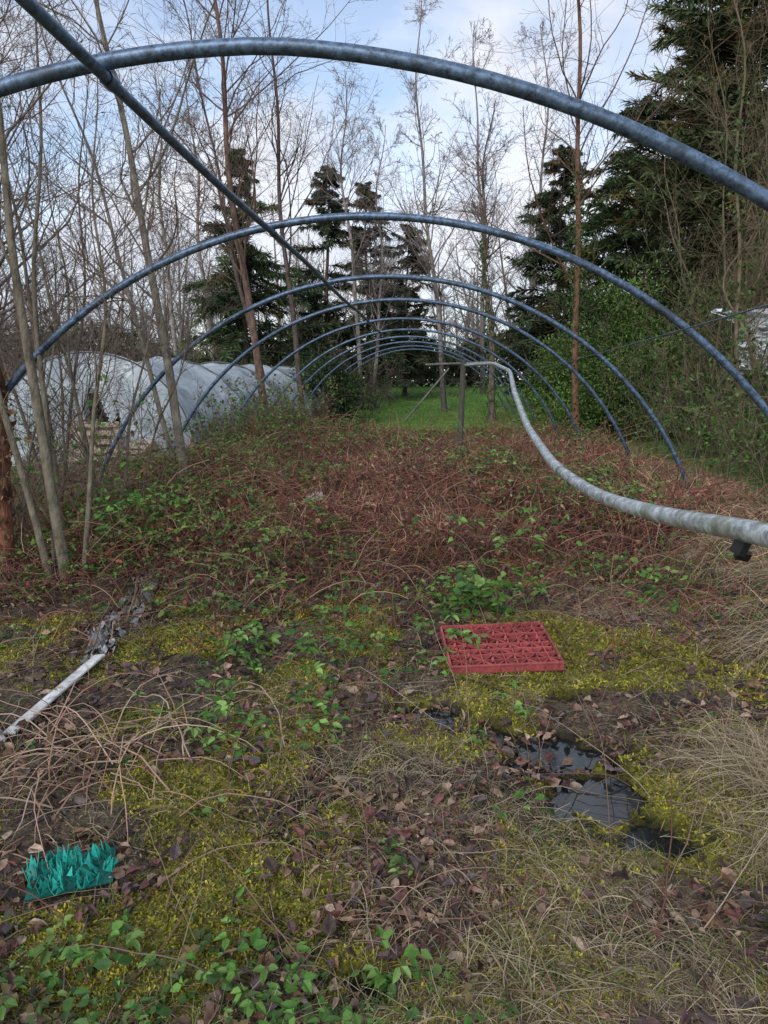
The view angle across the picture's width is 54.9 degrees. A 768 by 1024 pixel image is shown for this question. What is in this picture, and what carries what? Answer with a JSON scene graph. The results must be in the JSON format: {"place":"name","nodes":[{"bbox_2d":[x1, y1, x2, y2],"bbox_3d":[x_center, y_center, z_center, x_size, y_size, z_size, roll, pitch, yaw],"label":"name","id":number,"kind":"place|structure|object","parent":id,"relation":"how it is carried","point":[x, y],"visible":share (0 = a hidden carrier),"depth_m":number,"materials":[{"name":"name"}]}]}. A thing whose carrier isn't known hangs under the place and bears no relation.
{"place":"outdoors","nodes":[
{"label":"outdoors","id":0,"kind":"place"},
{"bbox_2d":[0,381,767,1023],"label":"ground","id":1,"kind":"structure","parent":0,"point":[652,817],"depth_m":3.11,"materials":[{"name":"brown soil"}]},
{"bbox_2d":[0,367,20,575],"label":"rotten tree trunk","id":2,"kind":"object","parent":1,"relation":"on","point":[7,535],"visible":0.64,"depth_m":6.02,"materials":[{"name":"brown plant"}]},
{"bbox_2d":[0,0,63,323],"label":"birch tree","id":3,"kind":"object","parent":1,"relation":"on","point":[13,73],"visible":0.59,"depth_m":8.40,"materials":[{"name":"brown plant"}]},
{"bbox_2d":[0,636,90,683],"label":"fallen branch","id":4,"kind":"object","parent":1,"relation":"on","point":[2,678],"visible":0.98,"depth_m":3.96,"materials":[{"name":"brown wood"}]},
{"bbox_2d":[0,654,104,740],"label":"metal pipe","id":5,"kind":"object","parent":1,"relation":"on","point":[71,679],"visible":0.89,"depth_m":3.70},
{"bbox_2d":[0,153,138,555],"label":"birch tree","id":6,"kind":"object","parent":1,"relation":"on","point":[30,460],"visible":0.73,"depth_m":6.60,"materials":[{"name":"brown plant"}]},
{"bbox_2d":[22,840,118,901],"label":"artificial grass","id":7,"kind":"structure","parent":1,"relation":"on","point":[64,876],"depth_m":2.40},
{"bbox_2d":[0,3,140,347],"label":"birch tree","id":8,"kind":"object","parent":1,"relation":"on","point":[9,302],"visible":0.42,"depth_m":15.74,"materials":[{"name":"brown plant"}]},
{"bbox_2d":[0,0,141,382],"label":"birch tree","id":9,"kind":"object","parent":1,"relation":"on","point":[20,265],"visible":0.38,"depth_m":11.64,"materials":[{"name":"brown plant"}]},
{"bbox_2d":[0,366,168,557],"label":"shrub","id":10,"kind":"object","parent":1,"relation":"on","point":[57,479],"visible":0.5,"depth_m":6.93,"materials":[{"name":"brown plant"}]},
{"bbox_2d":[8,389,169,497],"bbox_3d":[-4.386,-1.098,10.699,2.574,1.758,3.044,-2,10,-10],"label":"shrub","id":11,"kind":"object","parent":1,"relation":"on","point":[80,461],"visible":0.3,"depth_m":10.50,"materials":[{"name":"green plant"}]},
{"bbox_2d":[0,0,183,514],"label":"birch tree","id":12,"kind":"object","parent":1,"relation":"on","point":[77,354],"visible":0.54,"depth_m":7.92,"materials":[{"name":"brown plant"}]},
{"bbox_2d":[67,421,119,469],"bbox_3d":[-5.148,-1.147,13.098,0.850,0.881,0.556,-1,10,-8],"label":"wooden pallet","id":13,"kind":"object","parent":1,"relation":"on","point":[103,429],"visible":0.13,"depth_m":13.10,"materials":[{"name":"brown wood"}]},
{"bbox_2d":[0,232,189,411],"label":"shrub","id":14,"kind":"object","parent":1,"relation":"on","point":[87,348],"visible":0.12,"depth_m":20.08,"materials":[{"name":"brown plant"}]},
{"bbox_2d":[0,0,204,584],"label":"birch tree","id":15,"kind":"object","parent":1,"relation":"on","point":[40,409],"visible":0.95,"depth_m":5.76,"materials":[{"name":"brown plant"}]},
{"bbox_2d":[0,0,219,487],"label":"birch tree","id":16,"kind":"object","parent":1,"relation":"on","point":[170,378],"visible":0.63,"depth_m":9.06,"materials":[{"name":"brown plant"}]},
{"bbox_2d":[69,563,159,663],"bbox_3d":[-1.782,0.654,5.173,0.275,0.096,2.106,-1,10,-8],"label":"plastic sheeting","id":17,"kind":"object","parent":1,"relation":"on","point":[134,620],"visible":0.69,"depth_m":4.89,"materials":[{"name":"grey plastic"}]},
{"bbox_2d":[86,627,115,653],"bbox_3d":[-1.702,0.777,4.479,0.149,0.070,0.508,-6,11,-28],"label":"plastic sheeting","id":18,"kind":"object","parent":17,"relation":"on","point":[103,649],"visible":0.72,"depth_m":4.38,"materials":[{"name":"white plastic"}]},
{"bbox_2d":[0,57,244,520],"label":"birch tree","id":19,"kind":"object","parent":1,"relation":"on","point":[83,434],"visible":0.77,"depth_m":7.35,"materials":[{"name":"brown plant"}]},
{"bbox_2d":[99,439,157,469],"bbox_3d":[-4.670,-0.984,13.225,0.850,0.574,0.876,5,11,28],"label":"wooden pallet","id":20,"kind":"object","parent":1,"relation":"on","point":[149,442],"visible":0.14,"depth_m":13.26,"materials":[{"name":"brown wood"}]},
{"bbox_2d":[8,351,330,465],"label":"covered polytunnel","id":21,"kind":"structure","parent":1,"relation":"on","point":[207,373],"depth_m":13.61,"materials":[{"name":"white plastic"}]},
{"bbox_2d":[110,57,255,359],"bbox_3d":[-9.206,-12.568,33.489,5.135,15.171,9.457,-9,13,-40],"label":"birch tree","id":22,"kind":"object","parent":1,"relation":"on","point":[170,290],"visible":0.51,"depth_m":32.66,"materials":[{"name":"brown plant"}]},
{"bbox_2d":[48,0,370,421],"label":"birch tree","id":23,"kind":"object","parent":1,"relation":"on","point":[241,253],"visible":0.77,"depth_m":16.81,"materials":[{"name":"brown plant"}]},
{"bbox_2d":[80,0,386,435],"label":"birch tree","id":24,"kind":"object","parent":1,"relation":"on","point":[277,112],"visible":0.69,"depth_m":19.86,"materials":[{"name":"brown plant"}]},
{"bbox_2d":[150,363,355,456],"bbox_3d":[-2.416,-2.076,15.543,3.131,2.139,6.972,1,10,4],"label":"shrub","id":25,"kind":"object","parent":1,"relation":"on","point":[281,419],"visible":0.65,"depth_m":14.23,"materials":[{"name":"green plant"}]},
{"bbox_2d":[171,148,343,372],"bbox_3d":[-5.245,-8.672,28.965,7.615,10.412,6.875,6,12,30],"label":"spruce tree","id":26,"kind":"object","parent":1,"relation":"on","point":[231,339],"visible":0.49,"depth_m":28.57,"materials":[{"name":"green plant"}]},
{"bbox_2d":[0,320,551,386],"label":"distant hedge","id":27,"kind":"object","parent":1,"relation":"on","point":[453,371],"visible":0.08,"depth_m":44.14,"materials":[{"name":"plant"}]},
{"bbox_2d":[172,324,409,414],"bbox_3d":[-4.197,-5.684,29.152,10.603,3.770,5.962,1,10,4],"label":"shrub","id":28,"kind":"object","parent":1,"relation":"on","point":[360,372],"visible":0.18,"depth_m":28.97,"materials":[{"name":"green plant"}]},
{"bbox_2d":[271,165,392,386],"bbox_3d":[-2.320,-10.375,33.784,5.598,10.338,5.770,1,10,4],"label":"pine tree","id":29,"kind":"object","parent":1,"relation":"on","point":[336,233],"visible":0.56,"depth_m":33.33,"materials":[{"name":"green plant"}]},
{"bbox_2d":[289,347,383,421],"bbox_3d":[-1.986,-4.239,25.540,4.035,2.869,3.002,1,10,4],"label":"holly bush","id":30,"kind":"object","parent":1,"relation":"on","point":[349,386],"visible":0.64,"depth_m":24.96,"materials":[{"name":"green plant"}]},
{"bbox_2d":[0,139,696,386],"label":"distant woodland","id":31,"kind":"object","parent":1,"relation":"on","point":[469,316],"visible":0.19,"depth_m":50.15,"materials":[{"name":"brown plant"}]},
{"bbox_2d":[307,61,423,409],"bbox_3d":[-0.740,-10.833,29.385,5.141,13.524,6.068,1,10,4],"label":"birch tree","id":32,"kind":"object","parent":1,"relation":"on","point":[353,269],"visible":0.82,"depth_m":29.40,"materials":[{"name":"brown plant"}]},
{"bbox_2d":[319,181,420,400],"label":"pine tree","id":33,"kind":"object","parent":1,"relation":"on","point":[384,307],"visible":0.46,"depth_m":33.81,"materials":[{"name":"green plant"}]},
{"bbox_2d":[0,375,767,694],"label":"bramble thicket","id":34,"kind":"object","parent":1,"relation":"on","point":[464,471],"visible":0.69,"depth_m":6.78,"materials":[{"name":"brown plant"}]},
{"bbox_2d":[307,492,322,499],"bbox_3d":[-0.737,-0.175,8.057,0.181,0.135,0.180,-2,10,-13],"label":"plastic bag","id":35,"kind":"object","parent":34,"relation":"on","point":[320,494],"visible":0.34,"depth_m":8.07,"materials":[{"name":"grey plastic"}]},
{"bbox_2d":[0,452,767,1023],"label":"dry grass","id":36,"kind":"structure","parent":1,"relation":"on","point":[732,762],"depth_m":2.50,"materials":[{"name":"beige plant"}]},
{"bbox_2d":[0,545,767,1023],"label":"moss","id":37,"kind":"object","parent":1,"relation":"on","point":[548,687],"visible":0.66,"depth_m":2.69,"materials":[{"name":"green plant"}]},
{"bbox_2d":[0,490,767,1023],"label":"fallen leaves","id":38,"kind":"object","parent":1,"relation":"on","point":[332,910],"visible":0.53,"depth_m":2.73,"materials":[{"name":"brown plant"}]},
{"bbox_2d":[0,476,767,1023],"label":"bramble plants","id":39,"kind":"object","parent":1,"relation":"on","point":[248,1006],"visible":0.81,"depth_m":2.76,"materials":[{"name":"green plant"}]},
{"bbox_2d":[0,0,767,487],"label":"polytunnel frame","id":40,"kind":"object","parent":1,"relation":"on","point":[98,66],"visible":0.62,"depth_m":4.25,"materials":[{"name":"metal"}]},
{"bbox_2d":[464,362,767,561],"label":"sagging metal pipe","id":41,"kind":"object","parent":40,"relation":"attached to","point":[744,534],"visible":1,"depth_m":2.05,"materials":[{"name":"metal"}]},
{"bbox_2d":[322,0,500,411],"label":"birch tree","id":42,"kind":"object","parent":1,"relation":"on","point":[429,254],"visible":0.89,"depth_m":28.43,"materials":[{"name":"brown plant"}]},
{"bbox_2d":[362,223,470,395],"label":"pine tree","id":43,"kind":"object","parent":1,"relation":"on","point":[419,359],"visible":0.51,"depth_m":35.32,"materials":[{"name":"green plant"}]},
{"bbox_2d":[408,64,551,421],"bbox_3d":[3.200,-9.136,26.493,5.248,11.951,4.249,5,11,28],"label":"birch tree","id":44,"kind":"object","parent":1,"relation":"on","point":[491,381],"visible":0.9,"depth_m":25.87,"materials":[{"name":"brown plant"}]},
{"bbox_2d":[440,621,565,674],"bbox_3d":[0.671,0.783,4.328,0.641,0.122,0.578,0,10,-1],"label":"red plastic crate","id":45,"kind":"object","parent":1,"relation":"on","point":[498,641],"visible":0.91,"depth_m":4.26,"materials":[{"name":"red plastic"}]},
{"bbox_2d":[429,11,604,397],"bbox_3d":[6.777,-14.044,34.697,9.824,17.321,7.796,4,11,23],"label":"birch tree","id":46,"kind":"object","parent":1,"relation":"on","point":[540,174],"visible":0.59,"depth_m":34.35,"materials":[{"name":"brown plant"}]},
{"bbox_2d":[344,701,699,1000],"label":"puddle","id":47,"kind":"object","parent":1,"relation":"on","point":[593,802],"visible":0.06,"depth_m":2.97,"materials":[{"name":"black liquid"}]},
{"bbox_2d":[469,144,627,402],"bbox_3d":[7.159,-9.266,29.799,7.326,10.087,6.614,1,10,4],"label":"spruce tree","id":48,"kind":"object","parent":1,"relation":"on","point":[557,223],"visible":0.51,"depth_m":29.03,"materials":[{"name":"green plant"}]},
{"bbox_2d":[512,323,599,426],"bbox_3d":[6.082,-4.388,24.593,3.535,3.679,3.185,1,10,4],"label":"rhododendron bush","id":49,"kind":"object","parent":1,"relation":"on","point":[543,386],"visible":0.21,"depth_m":24.51,"materials":[{"name":"green plant"}]},
{"bbox_2d":[416,0,767,437],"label":"birch tree","id":50,"kind":"object","parent":1,"relation":"on","point":[576,279],"visible":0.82,"depth_m":17.11,"materials":[{"name":"brown plant"}]},
{"bbox_2d":[514,260,696,440],"bbox_3d":[6.342,-4.113,20.410,5.209,5.366,4.485,1,10,4],"label":"rhododendron bush","id":51,"kind":"object","parent":1,"relation":"on","point":[587,417],"visible":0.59,"depth_m":19.96,"materials":[{"name":"green plant"}]},
{"bbox_2d":[519,93,701,417],"bbox_3d":[9.155,-8.599,26.567,8.113,11.400,8.013,1,10,4],"label":"spruce tree","id":52,"kind":"object","parent":1,"relation":"on","point":[618,192],"visible":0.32,"depth_m":25.75,"materials":[{"name":"green plant"}]},
{"bbox_2d":[488,227,767,433],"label":"shrub","id":53,"kind":"object","parent":1,"relation":"on","point":[585,277],"visible":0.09,"depth_m":21.91,"materials":[{"name":"green plant"}]},
{"bbox_2d":[578,296,767,457],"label":"shrub","id":54,"kind":"object","parent":1,"relation":"on","point":[684,395],"visible":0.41,"depth_m":15.87,"materials":[{"name":"green plant"}]},
{"bbox_2d":[581,0,767,428],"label":"cypress tree","id":55,"kind":"object","parent":1,"relation":"on","point":[687,137],"visible":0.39,"depth_m":20.89,"materials":[{"name":"green plant"}]},
{"bbox_2d":[591,0,767,411],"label":"cypress tree","id":56,"kind":"object","parent":1,"relation":"on","point":[673,108],"visible":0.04,"depth_m":26.52,"materials":[{"name":"green plant"}]},
{"bbox_2d":[597,197,767,426],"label":"shrub","id":57,"kind":"object","parent":1,"relation":"on","point":[710,302],"visible":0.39,"depth_m":14.96,"materials":[{"name":"green plant"}]},
{"bbox_2d":[603,317,767,495],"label":"shrub","id":58,"kind":"object","parent":1,"relation":"on","point":[746,452],"visible":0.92,"depth_m":10.24,"materials":[{"name":"green plant"}]},
{"bbox_2d":[614,0,767,448],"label":"hazel tree","id":59,"kind":"object","parent":1,"relation":"on","point":[765,217],"visible":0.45,"depth_m":15.59,"materials":[{"name":"brown plant"}]},
{"bbox_2d":[622,273,767,442],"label":"rhododendron bush","id":60,"kind":"object","parent":1,"relation":"on","point":[678,348],"visible":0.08,"depth_m":18.93,"materials":[{"name":"green plant"}]},
{"bbox_2d":[625,0,767,457],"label":"hazel tree","id":61,"kind":"object","parent":1,"relation":"on","point":[682,260],"visible":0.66,"depth_m":14.15,"materials":[{"name":"brown plant"}]},
{"bbox_2d":[649,0,767,466],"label":"hazel tree","id":62,"kind":"object","parent":1,"relation":"on","point":[746,300],"visible":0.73,"depth_m":11.28,"materials":[{"name":"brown plant"}]},
{"bbox_2d":[650,0,767,361],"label":"hazel tree","id":63,"kind":"object","parent":1,"relation":"on","point":[753,25],"visible":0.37,"depth_m":16.73,"materials":[{"name":"brown plant"}]},
{"bbox_2d":[676,6,766,297],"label":"cypress tree","id":64,"kind":"object","parent":1,"relation":"on","point":[726,248],"visible":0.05,"depth_m":21.03,"materials":[{"name":"green plant"}]},
{"bbox_2d":[704,198,767,431],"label":"hazel tree","id":65,"kind":"object","parent":1,"relation":"on","point":[750,348],"visible":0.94,"depth_m":9.00,"materials":[{"name":"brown plant"}]},
{"bbox_2d":[720,68,767,347],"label":"hazel tree","id":66,"kind":"object","parent":1,"relation":"on","point":[751,155],"visible":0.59,"depth_m":12.02,"materials":[{"name":"brown plant"}]},
{"bbox_2d":[0,0,767,380],"label":"sky","id":67,"kind":"structure","parent":0,"point":[389,16],"materials":[{"name":"blue"}]},
{"bbox_2d":[337,385,693,436],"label":"lawn","id":68,"kind":"structure","parent":0,"point":[414,390],"depth_m":30.05,"materials":[{"name":"green plant"}]},
{"bbox_2d":[710,308,767,373],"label":"plastic sheeting","id":69,"kind":"object","parent":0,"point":[763,324],"visible":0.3,"depth_m":12.63,"materials":[{"name":"white plastic"}]}
]}

